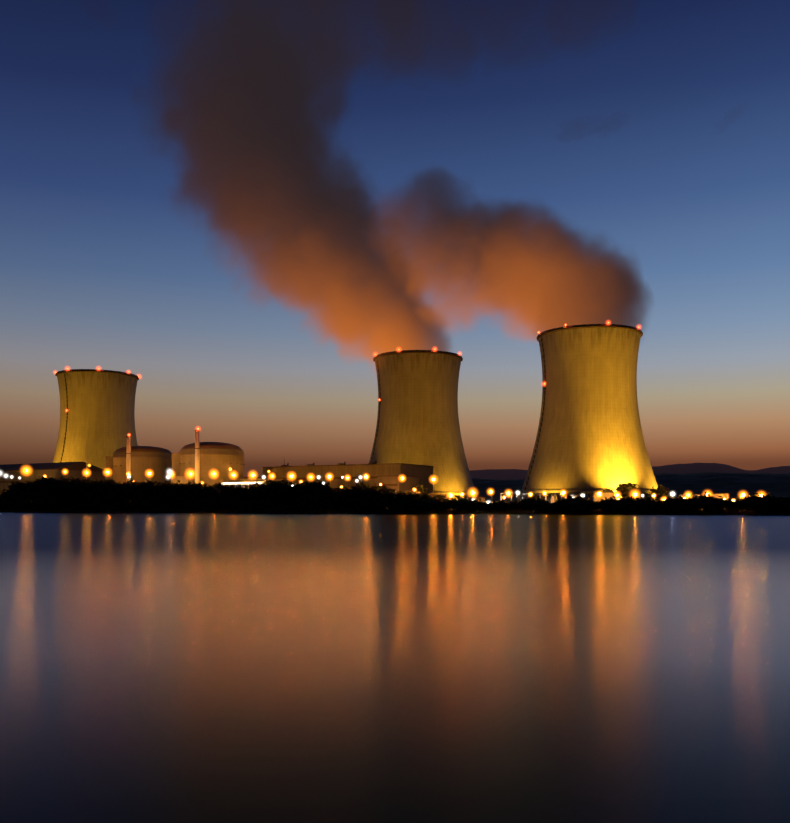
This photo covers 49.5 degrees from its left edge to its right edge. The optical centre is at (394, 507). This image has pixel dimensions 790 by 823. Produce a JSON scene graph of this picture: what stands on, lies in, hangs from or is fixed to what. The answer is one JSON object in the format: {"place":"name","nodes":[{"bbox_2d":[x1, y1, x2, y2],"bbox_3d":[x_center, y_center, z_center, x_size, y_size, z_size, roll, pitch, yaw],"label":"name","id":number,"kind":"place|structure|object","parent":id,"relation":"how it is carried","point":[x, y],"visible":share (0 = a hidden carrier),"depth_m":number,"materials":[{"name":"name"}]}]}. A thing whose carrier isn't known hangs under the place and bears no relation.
{"place":"outdoors","nodes":[
{"label":"outdoors","id":0,"kind":"place"},
{"bbox_2d":[0,512,789,822],"bbox_3d":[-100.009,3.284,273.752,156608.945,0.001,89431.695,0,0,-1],"label":"river","id":1,"kind":"structure","parent":0,"point":[344,668],"depth_m":17.42,"materials":[{"name":"liquid"}]},
{"bbox_2d":[0,463,789,514],"bbox_3d":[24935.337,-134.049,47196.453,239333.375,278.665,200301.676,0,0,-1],"label":"ground","id":2,"kind":"structure","parent":0,"point":[699,478],"depth_m":1198.40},
{"bbox_2d":[0,462,105,502],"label":"turbine hall","id":3,"kind":"structure","parent":2,"relation":"on","point":[75,470],"depth_m":768.34,"materials":[{"name":"grey"}]},
{"bbox_2d":[86,432,86,478],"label":"mast","id":4,"kind":"object","parent":2,"relation":"on","point":[86,454],"visible":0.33,"depth_m":684.02,"materials":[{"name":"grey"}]},
{"bbox_2d":[53,369,138,469],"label":"cooling tower","id":5,"kind":"structure","parent":2,"relation":"on","point":[98,405],"depth_m":1022.12,"materials":[{"name":"concrete"}]},
{"bbox_2d":[126,436,130,481],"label":"stack","id":6,"kind":"object","parent":2,"relation":"on","point":[128,456],"visible":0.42,"depth_m":665.83,"materials":[{"name":"white paint"}]},
{"bbox_2d":[112,446,171,481],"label":"reactor","id":7,"kind":"object","parent":2,"relation":"on","point":[158,459],"visible":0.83,"depth_m":675.70,"materials":[{"name":"concrete"}]},
{"bbox_2d":[171,475,194,484],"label":"building","id":8,"kind":"structure","parent":2,"relation":"on","point":[184,479],"depth_m":630.39,"materials":[{"name":"concrete"}]},
{"bbox_2d":[194,430,199,483],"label":"stack","id":9,"kind":"object","parent":2,"relation":"on","point":[197,468],"visible":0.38,"depth_m":627.11,"materials":[{"name":"white paint"}]},
{"bbox_2d":[179,442,243,486],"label":"reactor","id":10,"kind":"object","parent":2,"relation":"on","point":[218,458],"visible":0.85,"depth_m":636.41,"materials":[{"name":"concrete"}]},
{"bbox_2d":[222,481,265,487],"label":"lit canopy","id":11,"kind":"object","parent":2,"relation":"on","point":[241,483],"visible":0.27,"depth_m":560.49,"materials":[{"name":"white paint"}]},
{"bbox_2d":[240,477,293,487],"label":"building","id":12,"kind":"structure","parent":2,"relation":"on","point":[261,479],"depth_m":618.06,"materials":[{"name":"concrete"}]},
{"bbox_2d":[262,463,433,493],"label":"turbine hall","id":13,"kind":"structure","parent":2,"relation":"on","point":[355,472],"depth_m":654.17,"materials":[{"name":"grey"}]},
{"bbox_2d":[12,468,743,502],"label":"lights","id":14,"kind":"object","parent":2,"relation":"on","point":[380,483],"depth_m":505.61,"materials":[{"name":"grey metal"}]},
{"bbox_2d":[0,322,762,500],"bbox_3d":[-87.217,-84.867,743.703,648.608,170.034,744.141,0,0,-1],"label":"lights","id":15,"kind":"object","parent":2,"relation":"on","point":[252,475],"visible":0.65,"depth_m":565.52},
{"bbox_2d":[0,476,789,513],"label":"bank trees","id":16,"kind":"object","parent":2,"relation":"on","point":[62,493],"visible":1,"depth_m":470.23,"materials":[{"name":"plant"}]},
{"bbox_2d":[377,475,419,492],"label":"pump house","id":17,"kind":"structure","parent":2,"relation":"on","point":[398,483],"depth_m":576.92,"materials":[{"name":"brown"}]},
{"bbox_2d":[106,453,729,502],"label":"plant clutter","id":18,"kind":"object","parent":2,"relation":"on","point":[176,463],"visible":0.27,"depth_m":500.44,"materials":[{"name":"concrete"}]},
{"bbox_2d":[369,350,477,499],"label":"cooling tower","id":19,"kind":"structure","parent":2,"relation":"on","point":[417,420],"depth_m":897.33,"materials":[{"name":"concrete"}]},
{"bbox_2d":[394,491,560,502],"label":"intake works","id":20,"kind":"structure","parent":2,"relation":"on","point":[551,498],"depth_m":417.92,"materials":[{"name":"white paint"}]},
{"bbox_2d":[519,324,662,500],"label":"cooling tower","id":21,"kind":"structure","parent":2,"relation":"on","point":[589,439],"depth_m":770.18,"materials":[{"name":"concrete"}]},
{"bbox_2d":[0,0,789,476],"label":"sky","id":22,"kind":"structure","parent":0,"point":[230,207],"materials":[{"name":"blue"}]}
]}

